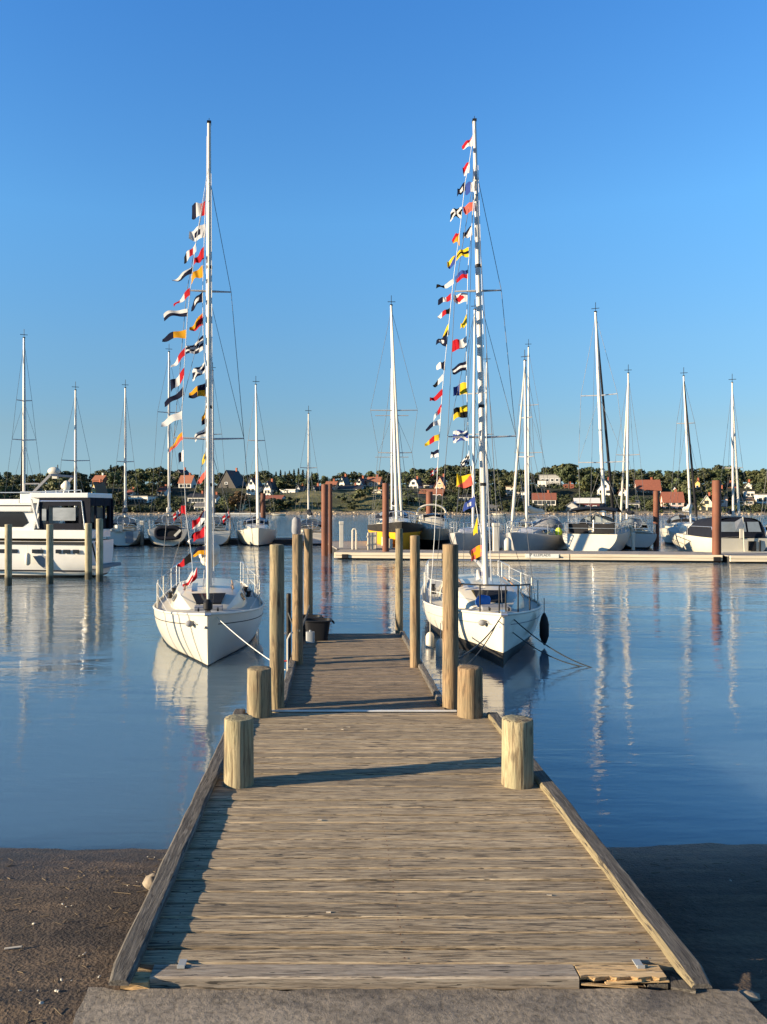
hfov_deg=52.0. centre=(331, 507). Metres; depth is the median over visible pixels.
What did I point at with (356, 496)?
shrub
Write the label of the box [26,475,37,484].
broadleaf tree
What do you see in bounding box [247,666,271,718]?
wooden bollard
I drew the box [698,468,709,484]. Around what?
broadleaf tree
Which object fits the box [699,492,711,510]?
house
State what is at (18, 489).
broadleaf tree
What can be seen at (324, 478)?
broadleaf tree
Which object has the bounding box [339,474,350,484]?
house
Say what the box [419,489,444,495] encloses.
house
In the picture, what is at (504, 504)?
broadleaf tree
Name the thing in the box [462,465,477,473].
broadleaf tree
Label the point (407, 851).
wooden jetty
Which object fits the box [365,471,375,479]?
broadleaf tree
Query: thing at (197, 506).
house
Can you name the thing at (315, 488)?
house
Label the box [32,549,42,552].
hull window
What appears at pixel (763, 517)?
sailboat
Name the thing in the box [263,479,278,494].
house
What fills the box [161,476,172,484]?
broadleaf tree
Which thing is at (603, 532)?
sailboat
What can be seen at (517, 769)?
wooden bollard
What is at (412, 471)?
broadleaf tree
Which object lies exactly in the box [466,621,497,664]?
mooring rope
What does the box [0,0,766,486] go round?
sky
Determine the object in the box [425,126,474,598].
signal flag line
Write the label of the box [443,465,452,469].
broadleaf tree
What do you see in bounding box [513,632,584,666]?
mooring rope
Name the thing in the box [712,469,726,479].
broadleaf tree
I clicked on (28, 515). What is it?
motor yacht
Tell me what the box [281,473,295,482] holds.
broadleaf tree
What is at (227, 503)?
broadleaf tree
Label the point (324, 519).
steel pile
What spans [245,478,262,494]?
house
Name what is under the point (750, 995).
rock
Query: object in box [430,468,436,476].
flagpole
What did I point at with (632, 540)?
power pedestal
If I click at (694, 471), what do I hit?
broadleaf tree
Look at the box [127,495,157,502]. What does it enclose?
house
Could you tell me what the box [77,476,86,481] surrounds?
broadleaf tree
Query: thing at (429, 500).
steel pile
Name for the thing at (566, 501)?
broadleaf tree
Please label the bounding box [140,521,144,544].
power pedestal
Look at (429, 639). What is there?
fender
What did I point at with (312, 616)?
black tub
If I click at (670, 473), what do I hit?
broadleaf tree
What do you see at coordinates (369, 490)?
shrub
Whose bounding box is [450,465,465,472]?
broadleaf tree
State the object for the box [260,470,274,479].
broadleaf tree
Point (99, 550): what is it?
mooring pile
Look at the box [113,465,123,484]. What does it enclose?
broadleaf tree
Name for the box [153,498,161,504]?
broadleaf tree
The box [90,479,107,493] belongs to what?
house
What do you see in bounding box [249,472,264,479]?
broadleaf tree
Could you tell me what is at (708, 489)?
broadleaf tree
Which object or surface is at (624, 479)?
broadleaf tree
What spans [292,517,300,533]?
post cap
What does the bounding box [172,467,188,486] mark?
house
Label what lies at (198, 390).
signal flag line
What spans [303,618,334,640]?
black tub
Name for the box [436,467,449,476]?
broadleaf tree
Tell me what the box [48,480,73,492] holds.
broadleaf tree
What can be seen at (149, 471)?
broadleaf tree
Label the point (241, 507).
house
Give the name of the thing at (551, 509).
shrub
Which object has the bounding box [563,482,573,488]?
house
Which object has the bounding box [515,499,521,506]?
broadleaf tree
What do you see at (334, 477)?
broadleaf tree
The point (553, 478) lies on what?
house
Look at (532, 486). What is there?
broadleaf tree
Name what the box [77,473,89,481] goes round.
broadleaf tree
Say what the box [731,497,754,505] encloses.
house
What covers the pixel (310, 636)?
plastic jug
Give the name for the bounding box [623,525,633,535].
outboard motor
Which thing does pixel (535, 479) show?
broadleaf tree
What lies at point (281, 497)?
house
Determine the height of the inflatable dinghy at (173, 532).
0.980 m
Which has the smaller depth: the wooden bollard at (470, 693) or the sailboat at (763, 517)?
the wooden bollard at (470, 693)
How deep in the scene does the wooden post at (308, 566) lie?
13.49 m
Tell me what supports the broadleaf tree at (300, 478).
on the shore at (367, 502)
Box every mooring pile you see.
[5,524,11,585]
[46,524,53,583]
[85,523,91,579]
[96,519,102,581]
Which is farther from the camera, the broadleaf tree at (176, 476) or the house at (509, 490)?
the broadleaf tree at (176, 476)
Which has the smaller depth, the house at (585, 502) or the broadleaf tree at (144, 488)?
the house at (585, 502)
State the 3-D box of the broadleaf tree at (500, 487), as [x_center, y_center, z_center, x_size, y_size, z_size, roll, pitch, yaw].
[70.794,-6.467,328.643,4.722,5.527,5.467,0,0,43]
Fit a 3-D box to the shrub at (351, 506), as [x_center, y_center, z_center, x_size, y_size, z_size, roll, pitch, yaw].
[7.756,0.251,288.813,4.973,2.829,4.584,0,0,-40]
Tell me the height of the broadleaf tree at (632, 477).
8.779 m
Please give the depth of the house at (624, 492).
333.83 m
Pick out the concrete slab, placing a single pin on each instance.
(104, 1005)
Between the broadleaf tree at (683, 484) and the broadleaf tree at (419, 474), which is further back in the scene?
the broadleaf tree at (419, 474)
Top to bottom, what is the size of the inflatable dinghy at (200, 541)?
0.918 m
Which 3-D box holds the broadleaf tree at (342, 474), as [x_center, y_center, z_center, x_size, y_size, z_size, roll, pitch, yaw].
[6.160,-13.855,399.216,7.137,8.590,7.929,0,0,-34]
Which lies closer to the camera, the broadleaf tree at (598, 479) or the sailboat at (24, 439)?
the sailboat at (24, 439)
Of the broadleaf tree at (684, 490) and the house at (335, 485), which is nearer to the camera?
the broadleaf tree at (684, 490)
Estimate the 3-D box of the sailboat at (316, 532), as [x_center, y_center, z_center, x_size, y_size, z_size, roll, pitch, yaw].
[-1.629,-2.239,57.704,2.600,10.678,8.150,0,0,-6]
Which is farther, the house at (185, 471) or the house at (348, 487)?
the house at (185, 471)
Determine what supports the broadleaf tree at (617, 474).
on the shore at (367, 502)
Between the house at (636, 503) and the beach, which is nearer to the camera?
the beach
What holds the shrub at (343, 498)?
on the shore at (367, 502)
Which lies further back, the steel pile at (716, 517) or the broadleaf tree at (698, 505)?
the broadleaf tree at (698, 505)
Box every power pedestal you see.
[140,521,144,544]
[339,521,343,547]
[492,523,499,550]
[631,532,634,549]
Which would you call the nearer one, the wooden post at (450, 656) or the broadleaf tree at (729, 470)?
the wooden post at (450, 656)
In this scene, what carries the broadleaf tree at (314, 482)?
on the shore at (367, 502)
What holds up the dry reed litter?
on the beach
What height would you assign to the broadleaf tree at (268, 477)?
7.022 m
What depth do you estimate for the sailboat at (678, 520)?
53.45 m
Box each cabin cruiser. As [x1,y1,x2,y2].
[415,504,452,549]
[668,516,766,551]
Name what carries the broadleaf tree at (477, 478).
on the shore at (367, 502)
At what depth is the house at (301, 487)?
335.07 m
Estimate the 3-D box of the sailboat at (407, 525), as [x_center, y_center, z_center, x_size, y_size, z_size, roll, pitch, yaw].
[3.964,-4.830,48.874,3.400,15.860,11.350,0,0,1]
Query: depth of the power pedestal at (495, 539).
40.15 m
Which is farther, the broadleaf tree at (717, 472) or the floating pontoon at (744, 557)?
the broadleaf tree at (717, 472)
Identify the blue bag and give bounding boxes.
[475,595,490,606]
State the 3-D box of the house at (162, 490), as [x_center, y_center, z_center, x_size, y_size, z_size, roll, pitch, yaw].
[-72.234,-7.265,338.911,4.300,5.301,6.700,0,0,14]
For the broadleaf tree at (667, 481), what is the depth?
344.08 m
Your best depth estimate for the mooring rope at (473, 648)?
10.27 m
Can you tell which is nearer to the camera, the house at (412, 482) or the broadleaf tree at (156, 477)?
the house at (412, 482)
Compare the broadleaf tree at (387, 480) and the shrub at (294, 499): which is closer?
the shrub at (294, 499)
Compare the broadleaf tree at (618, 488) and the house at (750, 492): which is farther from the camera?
the broadleaf tree at (618, 488)
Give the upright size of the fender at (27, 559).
0.740 m
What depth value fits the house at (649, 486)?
341.52 m
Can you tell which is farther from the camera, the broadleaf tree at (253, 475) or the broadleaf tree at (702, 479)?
the broadleaf tree at (253, 475)
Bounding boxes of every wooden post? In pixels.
[270,544,283,712]
[292,534,302,664]
[304,528,312,613]
[395,528,402,633]
[410,535,419,667]
[442,544,458,712]
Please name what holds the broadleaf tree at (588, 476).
on the shore at (367, 502)
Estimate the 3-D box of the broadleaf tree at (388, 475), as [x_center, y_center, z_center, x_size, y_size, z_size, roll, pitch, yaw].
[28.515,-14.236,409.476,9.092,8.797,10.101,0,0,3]
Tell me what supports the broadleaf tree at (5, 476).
on the shore at (367, 502)
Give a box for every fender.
[25,553,30,565]
[254,629,262,651]
[426,632,433,647]
[436,623,442,656]
[503,537,510,549]
[539,598,548,644]
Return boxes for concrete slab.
[72,987,766,1023]
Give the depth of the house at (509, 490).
334.54 m
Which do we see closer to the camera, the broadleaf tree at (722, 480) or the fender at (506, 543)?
the fender at (506, 543)
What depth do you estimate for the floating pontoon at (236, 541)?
54.84 m
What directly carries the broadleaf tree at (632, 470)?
on the shore at (367, 502)
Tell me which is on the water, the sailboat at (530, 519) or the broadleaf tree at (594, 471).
the sailboat at (530, 519)
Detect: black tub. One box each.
[303,614,323,635]
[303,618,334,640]
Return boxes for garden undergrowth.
[10,482,766,512]
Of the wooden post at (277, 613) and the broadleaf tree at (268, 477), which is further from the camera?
the broadleaf tree at (268, 477)
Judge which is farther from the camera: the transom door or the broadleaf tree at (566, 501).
the broadleaf tree at (566, 501)
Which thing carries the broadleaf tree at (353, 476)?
on the shore at (367, 502)
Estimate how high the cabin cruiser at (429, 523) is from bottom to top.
3.226 m
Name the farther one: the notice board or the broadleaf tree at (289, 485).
the broadleaf tree at (289, 485)
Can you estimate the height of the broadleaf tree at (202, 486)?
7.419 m
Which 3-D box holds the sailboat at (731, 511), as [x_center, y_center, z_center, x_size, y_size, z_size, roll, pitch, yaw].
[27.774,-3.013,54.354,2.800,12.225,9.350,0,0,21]
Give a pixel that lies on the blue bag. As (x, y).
(485, 599)
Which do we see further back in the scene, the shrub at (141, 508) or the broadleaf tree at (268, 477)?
the broadleaf tree at (268, 477)
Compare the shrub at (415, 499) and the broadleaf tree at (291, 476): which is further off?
the broadleaf tree at (291, 476)
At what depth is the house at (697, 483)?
349.91 m
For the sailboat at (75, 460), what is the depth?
54.85 m
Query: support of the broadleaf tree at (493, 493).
on the shore at (367, 502)
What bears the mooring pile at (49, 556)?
in the water
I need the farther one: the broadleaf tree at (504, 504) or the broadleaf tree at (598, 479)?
the broadleaf tree at (598, 479)
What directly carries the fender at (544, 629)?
hanging from the sailboat at (510, 602)
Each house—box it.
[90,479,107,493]
[92,473,107,485]
[127,487,139,494]
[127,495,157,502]
[157,484,171,495]
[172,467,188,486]
[178,473,196,487]
[186,491,205,502]
[193,502,205,510]
[215,492,220,503]
[216,468,245,487]
[235,499,248,509]
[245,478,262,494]
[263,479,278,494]
[266,495,285,503]
[279,489,299,493]
[295,483,305,490]
[311,483,320,490]
[325,479,339,489]
[337,483,364,489]
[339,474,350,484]
[355,476,366,486]
[366,474,382,486]
[408,476,422,487]
[418,477,437,487]
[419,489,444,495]
[433,474,447,488]
[459,493,471,500]
[487,504,499,509]
[505,486,524,495]
[532,490,556,504]
[537,480,547,487]
[539,474,560,484]
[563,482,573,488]
[564,502,579,510]
[573,498,600,506]
[596,478,614,494]
[618,484,625,495]
[620,500,639,507]
[634,477,661,493]
[660,489,684,508]
[695,478,700,487]
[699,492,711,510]
[708,485,728,506]
[725,480,735,487]
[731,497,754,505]
[743,479,752,488]
[743,490,755,496]
[753,494,766,502]
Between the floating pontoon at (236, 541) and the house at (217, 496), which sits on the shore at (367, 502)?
the house at (217, 496)
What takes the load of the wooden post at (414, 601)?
attached to the wooden jetty at (357, 673)
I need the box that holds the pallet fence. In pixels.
[367,532,376,549]
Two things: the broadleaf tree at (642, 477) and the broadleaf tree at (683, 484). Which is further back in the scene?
the broadleaf tree at (642, 477)
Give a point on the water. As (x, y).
(650, 721)
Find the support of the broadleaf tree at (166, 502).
on the shore at (367, 502)
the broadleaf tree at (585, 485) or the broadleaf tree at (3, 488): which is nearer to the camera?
the broadleaf tree at (3, 488)
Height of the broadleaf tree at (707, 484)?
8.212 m
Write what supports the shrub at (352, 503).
on the shore at (367, 502)
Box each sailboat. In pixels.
[4,334,42,498]
[59,382,95,538]
[106,380,141,546]
[147,351,189,546]
[153,120,263,666]
[195,367,231,545]
[236,381,276,546]
[292,406,320,544]
[367,295,422,549]
[421,116,541,667]
[448,299,505,549]
[468,353,503,530]
[506,350,568,550]
[510,339,545,531]
[563,302,629,550]
[610,364,656,548]
[660,367,709,544]
[721,379,751,517]
[760,474,766,550]
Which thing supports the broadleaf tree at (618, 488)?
on the shore at (367, 502)
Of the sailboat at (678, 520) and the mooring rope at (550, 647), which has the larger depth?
the sailboat at (678, 520)
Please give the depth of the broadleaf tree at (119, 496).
301.68 m
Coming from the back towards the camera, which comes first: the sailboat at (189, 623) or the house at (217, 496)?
the house at (217, 496)
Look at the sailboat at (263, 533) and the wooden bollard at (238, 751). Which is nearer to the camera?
the wooden bollard at (238, 751)
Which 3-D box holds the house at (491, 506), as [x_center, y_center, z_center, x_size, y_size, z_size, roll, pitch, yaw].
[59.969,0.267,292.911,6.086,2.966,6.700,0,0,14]
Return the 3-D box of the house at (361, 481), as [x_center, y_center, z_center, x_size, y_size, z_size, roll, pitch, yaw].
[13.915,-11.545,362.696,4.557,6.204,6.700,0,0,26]
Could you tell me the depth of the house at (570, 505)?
288.09 m
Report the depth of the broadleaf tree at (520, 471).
410.19 m
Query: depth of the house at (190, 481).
352.87 m
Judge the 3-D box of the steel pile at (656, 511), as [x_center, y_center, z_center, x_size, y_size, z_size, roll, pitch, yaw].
[21.543,1.262,52.000,0.386,4.677,0.386,0,0,0]
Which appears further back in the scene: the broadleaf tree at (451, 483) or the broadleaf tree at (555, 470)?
the broadleaf tree at (555, 470)
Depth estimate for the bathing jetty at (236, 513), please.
271.20 m
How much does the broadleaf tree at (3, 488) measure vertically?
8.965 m
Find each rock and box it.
[142,873,155,889]
[739,990,759,1001]
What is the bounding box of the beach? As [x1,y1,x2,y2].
[0,843,766,1023]
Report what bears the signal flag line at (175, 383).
attached to the sailboat at (189, 623)
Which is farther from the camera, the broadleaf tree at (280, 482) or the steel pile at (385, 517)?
the broadleaf tree at (280, 482)
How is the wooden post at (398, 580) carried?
in the water
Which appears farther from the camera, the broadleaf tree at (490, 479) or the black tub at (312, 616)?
the broadleaf tree at (490, 479)
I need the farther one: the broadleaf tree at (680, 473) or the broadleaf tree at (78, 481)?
the broadleaf tree at (680, 473)
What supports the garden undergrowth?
on the shore at (367, 502)
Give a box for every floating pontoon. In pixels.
[139,538,291,543]
[334,549,722,561]
[708,552,766,562]
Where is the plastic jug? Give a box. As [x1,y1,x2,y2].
[306,630,314,642]
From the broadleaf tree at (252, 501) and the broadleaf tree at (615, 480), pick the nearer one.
the broadleaf tree at (252, 501)
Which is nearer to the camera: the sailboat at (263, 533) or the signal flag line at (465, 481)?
the signal flag line at (465, 481)
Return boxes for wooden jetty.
[109,709,711,993]
[272,631,456,712]
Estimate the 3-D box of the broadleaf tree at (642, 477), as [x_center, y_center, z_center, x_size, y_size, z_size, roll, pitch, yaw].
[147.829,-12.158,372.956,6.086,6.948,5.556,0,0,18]
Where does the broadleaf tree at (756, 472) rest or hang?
on the shore at (367, 502)
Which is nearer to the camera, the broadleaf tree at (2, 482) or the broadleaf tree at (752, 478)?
the broadleaf tree at (2, 482)
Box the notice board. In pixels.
[526,553,560,557]
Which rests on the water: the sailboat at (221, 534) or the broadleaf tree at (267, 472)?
the sailboat at (221, 534)
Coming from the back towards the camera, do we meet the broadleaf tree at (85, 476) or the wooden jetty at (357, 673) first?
the broadleaf tree at (85, 476)
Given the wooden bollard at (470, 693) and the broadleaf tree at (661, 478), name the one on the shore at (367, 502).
the broadleaf tree at (661, 478)
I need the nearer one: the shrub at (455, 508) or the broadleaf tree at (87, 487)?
the shrub at (455, 508)
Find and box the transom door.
[739,529,742,538]
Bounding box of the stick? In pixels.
[4,945,21,949]
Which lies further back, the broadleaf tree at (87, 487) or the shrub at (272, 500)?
the broadleaf tree at (87, 487)
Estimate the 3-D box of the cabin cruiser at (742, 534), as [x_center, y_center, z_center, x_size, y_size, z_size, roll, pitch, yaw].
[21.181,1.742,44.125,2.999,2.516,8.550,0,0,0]
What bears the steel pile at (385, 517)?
in the water
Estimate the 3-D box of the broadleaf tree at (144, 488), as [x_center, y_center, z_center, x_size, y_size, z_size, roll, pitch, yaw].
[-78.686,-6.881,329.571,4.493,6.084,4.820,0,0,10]
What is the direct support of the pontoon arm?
on the water
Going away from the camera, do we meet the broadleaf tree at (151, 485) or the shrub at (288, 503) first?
the shrub at (288, 503)
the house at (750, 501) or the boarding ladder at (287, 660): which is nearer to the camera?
the boarding ladder at (287, 660)
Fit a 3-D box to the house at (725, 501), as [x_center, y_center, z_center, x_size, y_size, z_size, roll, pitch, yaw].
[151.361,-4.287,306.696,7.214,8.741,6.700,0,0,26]
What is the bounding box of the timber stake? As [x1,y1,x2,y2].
[286,593,290,671]
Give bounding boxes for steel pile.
[261,493,265,524]
[321,484,327,555]
[328,484,331,553]
[382,483,388,551]
[426,492,432,513]
[653,491,658,546]
[712,480,720,561]
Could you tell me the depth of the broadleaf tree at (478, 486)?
317.13 m
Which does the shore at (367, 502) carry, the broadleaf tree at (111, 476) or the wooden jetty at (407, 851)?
the broadleaf tree at (111, 476)
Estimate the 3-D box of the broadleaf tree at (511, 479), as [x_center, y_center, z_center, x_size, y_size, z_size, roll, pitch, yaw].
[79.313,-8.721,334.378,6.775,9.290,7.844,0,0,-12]
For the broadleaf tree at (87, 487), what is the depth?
338.18 m
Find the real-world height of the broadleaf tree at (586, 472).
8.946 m
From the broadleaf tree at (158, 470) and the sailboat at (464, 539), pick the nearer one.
the sailboat at (464, 539)
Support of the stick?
on the beach
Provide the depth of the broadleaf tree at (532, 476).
396.41 m
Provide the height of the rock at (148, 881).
0.089 m
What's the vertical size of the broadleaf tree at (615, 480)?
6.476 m
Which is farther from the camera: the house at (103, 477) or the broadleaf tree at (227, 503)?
the house at (103, 477)
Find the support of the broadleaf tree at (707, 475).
on the shore at (367, 502)
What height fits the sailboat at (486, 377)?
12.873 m
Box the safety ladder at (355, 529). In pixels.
[352,528,356,548]
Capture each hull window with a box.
[0,549,16,552]
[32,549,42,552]
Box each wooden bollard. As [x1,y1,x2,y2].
[224,714,253,788]
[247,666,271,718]
[457,664,482,718]
[501,714,533,789]
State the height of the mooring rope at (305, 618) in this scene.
0.248 m
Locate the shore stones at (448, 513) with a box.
[105,511,762,514]
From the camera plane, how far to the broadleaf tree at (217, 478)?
379.42 m
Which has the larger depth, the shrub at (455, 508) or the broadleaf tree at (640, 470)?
the broadleaf tree at (640, 470)
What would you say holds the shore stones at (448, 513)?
on the shore at (367, 502)
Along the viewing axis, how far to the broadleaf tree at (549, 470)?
402.36 m
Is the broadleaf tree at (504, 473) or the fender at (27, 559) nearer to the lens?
the fender at (27, 559)
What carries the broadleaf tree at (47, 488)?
on the shore at (367, 502)
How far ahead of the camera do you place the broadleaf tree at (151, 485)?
335.21 m
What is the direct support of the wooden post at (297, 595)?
attached to the wooden jetty at (357, 673)
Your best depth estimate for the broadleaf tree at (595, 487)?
340.31 m
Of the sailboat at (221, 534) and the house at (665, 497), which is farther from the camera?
the house at (665, 497)
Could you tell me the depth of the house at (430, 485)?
360.25 m
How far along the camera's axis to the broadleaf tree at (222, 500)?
299.41 m
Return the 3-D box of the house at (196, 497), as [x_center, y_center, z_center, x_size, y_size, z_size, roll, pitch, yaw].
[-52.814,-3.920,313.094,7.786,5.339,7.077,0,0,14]
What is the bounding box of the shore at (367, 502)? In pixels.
[31,487,766,514]
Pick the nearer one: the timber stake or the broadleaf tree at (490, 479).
the timber stake
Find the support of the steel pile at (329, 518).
in the water
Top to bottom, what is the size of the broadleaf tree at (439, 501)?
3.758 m
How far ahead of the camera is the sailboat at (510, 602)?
15.12 m
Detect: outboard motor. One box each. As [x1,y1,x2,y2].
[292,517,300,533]
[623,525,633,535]
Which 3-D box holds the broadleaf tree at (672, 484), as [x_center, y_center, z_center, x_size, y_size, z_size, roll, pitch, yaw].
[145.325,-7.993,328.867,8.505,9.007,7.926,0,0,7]
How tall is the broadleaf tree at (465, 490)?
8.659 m
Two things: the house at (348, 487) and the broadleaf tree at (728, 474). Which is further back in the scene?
the broadleaf tree at (728, 474)
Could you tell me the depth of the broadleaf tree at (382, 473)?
400.34 m
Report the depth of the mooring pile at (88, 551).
28.11 m
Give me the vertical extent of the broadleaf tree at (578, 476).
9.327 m
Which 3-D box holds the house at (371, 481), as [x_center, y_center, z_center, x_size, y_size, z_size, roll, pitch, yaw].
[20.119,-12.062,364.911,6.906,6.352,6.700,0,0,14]
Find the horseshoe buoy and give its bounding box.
[555,528,561,534]
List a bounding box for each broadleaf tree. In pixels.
[0,479,10,486]
[0,485,14,497]
[3,471,14,481]
[9,478,20,490]
[11,474,20,478]
[15,485,33,497]
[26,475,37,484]
[32,473,45,482]
[43,480,59,490]
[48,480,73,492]
[71,482,81,492]
[72,478,83,489]
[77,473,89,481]
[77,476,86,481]
[80,481,91,491]
[92,469,105,477]
[106,472,120,487]
[112,492,128,504]
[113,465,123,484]
[113,474,123,484]
[127,478,136,488]
[132,468,148,476]
[132,481,145,494]
[134,472,148,483]
[139,484,149,493]
[142,467,153,481]
[146,482,158,494]
[148,473,162,482]
[151,466,164,481]
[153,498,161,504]
[157,481,167,487]
[160,469,167,475]
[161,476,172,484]
[162,499,173,506]
[172,472,185,482]
[195,481,215,491]
[215,475,221,482]
[218,495,227,503]
[223,500,233,507]
[228,491,247,510]
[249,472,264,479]
[250,499,254,505]
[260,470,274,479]
[260,474,276,482]
[276,477,290,488]
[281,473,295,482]
[283,481,295,488]
[295,474,305,483]
[300,478,312,489]
[309,478,319,485]
[312,473,319,481]
[320,476,328,482]
[329,475,338,482]
[337,472,351,481]
[347,471,361,483]
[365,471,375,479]
[372,470,387,481]
[381,472,393,482]
[383,478,390,483]
[403,475,415,483]
[404,468,421,475]
[410,472,425,477]
[421,474,436,483]
[433,499,442,504]
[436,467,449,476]
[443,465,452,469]
[446,471,457,480]
[446,477,459,493]
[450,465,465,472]
[455,484,471,494]
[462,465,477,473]
[469,470,479,482]
[475,483,480,495]
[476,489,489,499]
[478,475,492,483]
[488,469,502,480]
[489,489,500,497]
[491,477,511,490]
[494,485,505,493]
[498,501,510,507]
[501,469,511,476]
[508,476,524,491]
[511,469,524,477]
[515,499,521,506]
[530,472,537,482]
[530,483,537,492]
[531,477,538,483]
[540,467,555,473]
[553,467,562,480]
[556,463,576,488]
[558,498,569,505]
[571,469,583,483]
[574,478,596,491]
[581,470,592,477]
[582,474,594,482]
[585,467,599,474]
[587,480,599,490]
[593,474,605,483]
[611,470,624,481]
[611,476,619,484]
[616,482,625,492]
[619,475,630,483]
[621,469,635,483]
[625,472,639,483]
[636,469,645,473]
[636,474,647,479]
[648,471,656,479]
[654,473,666,483]
[662,477,671,486]
[665,472,679,477]
[667,478,686,489]
[672,487,698,506]
[675,471,684,476]
[676,480,696,491]
[684,468,699,475]
[686,473,705,484]
[697,503,704,508]
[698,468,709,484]
[698,471,714,482]
[700,481,711,493]
[703,487,724,499]
[709,464,727,473]
[710,477,725,484]
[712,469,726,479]
[723,471,740,482]
[724,465,742,473]
[734,475,741,483]
[744,474,759,483]
[745,470,761,481]
[753,482,764,492]
[755,472,766,484]
[760,476,766,487]
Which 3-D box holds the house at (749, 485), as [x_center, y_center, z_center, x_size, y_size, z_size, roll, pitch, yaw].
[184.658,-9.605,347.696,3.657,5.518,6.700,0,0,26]
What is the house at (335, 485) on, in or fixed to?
on the shore at (367, 502)
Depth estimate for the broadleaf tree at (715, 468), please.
419.74 m
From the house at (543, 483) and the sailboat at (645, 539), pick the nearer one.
the sailboat at (645, 539)
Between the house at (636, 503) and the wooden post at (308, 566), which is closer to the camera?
the wooden post at (308, 566)
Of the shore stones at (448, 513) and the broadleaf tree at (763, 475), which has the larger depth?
the broadleaf tree at (763, 475)
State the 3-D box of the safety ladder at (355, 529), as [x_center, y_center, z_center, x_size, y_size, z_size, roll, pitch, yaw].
[1.215,1.668,41.500,0.300,1.124,0.100,0,0,0]
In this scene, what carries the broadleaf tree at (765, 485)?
on the shore at (367, 502)
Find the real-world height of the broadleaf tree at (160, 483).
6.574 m
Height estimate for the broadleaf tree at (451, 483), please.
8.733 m
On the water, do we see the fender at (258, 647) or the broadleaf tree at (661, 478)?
the fender at (258, 647)
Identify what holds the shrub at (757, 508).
on the shore at (367, 502)
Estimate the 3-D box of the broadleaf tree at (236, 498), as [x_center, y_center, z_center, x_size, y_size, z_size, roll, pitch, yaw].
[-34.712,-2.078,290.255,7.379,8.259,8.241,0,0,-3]
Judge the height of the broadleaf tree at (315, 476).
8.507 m
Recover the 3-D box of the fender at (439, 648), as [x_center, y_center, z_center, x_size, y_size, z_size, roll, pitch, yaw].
[1.908,2.360,13.700,0.170,0.680,0.170,0,0,0]
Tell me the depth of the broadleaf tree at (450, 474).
382.70 m
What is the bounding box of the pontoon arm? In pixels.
[332,538,394,552]
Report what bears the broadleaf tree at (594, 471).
on the shore at (367, 502)
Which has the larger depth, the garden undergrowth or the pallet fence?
the garden undergrowth
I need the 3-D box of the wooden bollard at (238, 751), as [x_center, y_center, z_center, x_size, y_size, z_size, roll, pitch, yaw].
[-0.720,1.965,6.099,0.236,0.670,0.239,0,0,0]
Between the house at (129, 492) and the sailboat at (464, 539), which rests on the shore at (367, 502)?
the house at (129, 492)
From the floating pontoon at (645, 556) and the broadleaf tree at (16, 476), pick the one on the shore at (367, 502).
the broadleaf tree at (16, 476)
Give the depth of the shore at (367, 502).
304.39 m
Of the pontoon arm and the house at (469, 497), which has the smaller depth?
the pontoon arm
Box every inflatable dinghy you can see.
[154,525,181,539]
[185,531,205,544]
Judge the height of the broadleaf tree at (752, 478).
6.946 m
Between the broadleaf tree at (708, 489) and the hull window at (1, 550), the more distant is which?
the broadleaf tree at (708, 489)
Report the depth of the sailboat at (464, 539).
45.84 m
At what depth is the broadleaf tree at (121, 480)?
359.53 m
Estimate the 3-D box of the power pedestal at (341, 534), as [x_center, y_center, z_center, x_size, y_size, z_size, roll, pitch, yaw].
[0.527,1.420,41.000,0.264,1.376,0.264,0,0,0]
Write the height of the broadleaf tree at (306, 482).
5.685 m
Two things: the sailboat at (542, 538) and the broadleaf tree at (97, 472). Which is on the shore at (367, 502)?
the broadleaf tree at (97, 472)
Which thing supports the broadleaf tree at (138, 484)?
on the shore at (367, 502)
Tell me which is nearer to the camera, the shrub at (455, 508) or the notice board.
the notice board
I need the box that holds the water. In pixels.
[0,515,766,849]
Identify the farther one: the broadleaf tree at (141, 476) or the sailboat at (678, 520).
the broadleaf tree at (141, 476)
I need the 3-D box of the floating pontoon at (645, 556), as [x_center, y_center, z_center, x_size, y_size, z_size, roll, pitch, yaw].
[9.447,2.470,39.356,18.459,0.440,2.870,0,0,7]
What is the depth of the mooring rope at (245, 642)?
11.57 m
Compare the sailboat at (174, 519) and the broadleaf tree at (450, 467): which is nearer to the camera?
the sailboat at (174, 519)
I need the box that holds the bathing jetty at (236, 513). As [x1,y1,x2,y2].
[215,513,260,513]
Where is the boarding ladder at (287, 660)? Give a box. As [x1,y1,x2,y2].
[284,632,292,668]
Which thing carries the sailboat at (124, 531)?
on the water
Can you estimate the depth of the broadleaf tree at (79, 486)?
323.31 m
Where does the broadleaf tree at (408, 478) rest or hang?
on the shore at (367, 502)
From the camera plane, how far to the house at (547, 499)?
306.63 m
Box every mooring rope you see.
[217,617,285,670]
[288,605,309,631]
[459,617,500,657]
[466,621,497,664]
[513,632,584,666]
[514,619,589,666]
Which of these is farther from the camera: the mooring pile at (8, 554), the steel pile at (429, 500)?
the steel pile at (429, 500)
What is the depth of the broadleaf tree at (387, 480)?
378.44 m
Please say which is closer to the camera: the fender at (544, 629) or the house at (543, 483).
the fender at (544, 629)
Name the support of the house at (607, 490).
on the shore at (367, 502)
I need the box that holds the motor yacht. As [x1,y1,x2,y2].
[0,465,120,577]
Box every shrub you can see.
[132,506,146,511]
[268,498,286,505]
[274,499,295,508]
[286,497,300,502]
[335,496,346,502]
[344,501,356,504]
[345,504,358,509]
[351,492,369,500]
[354,488,373,497]
[402,497,407,504]
[406,496,420,504]
[452,506,462,512]
[549,507,557,512]
[750,506,761,510]
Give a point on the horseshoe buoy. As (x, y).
(560, 532)
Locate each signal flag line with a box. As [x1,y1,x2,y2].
[161,168,208,588]
[186,198,205,585]
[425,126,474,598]
[452,164,492,582]

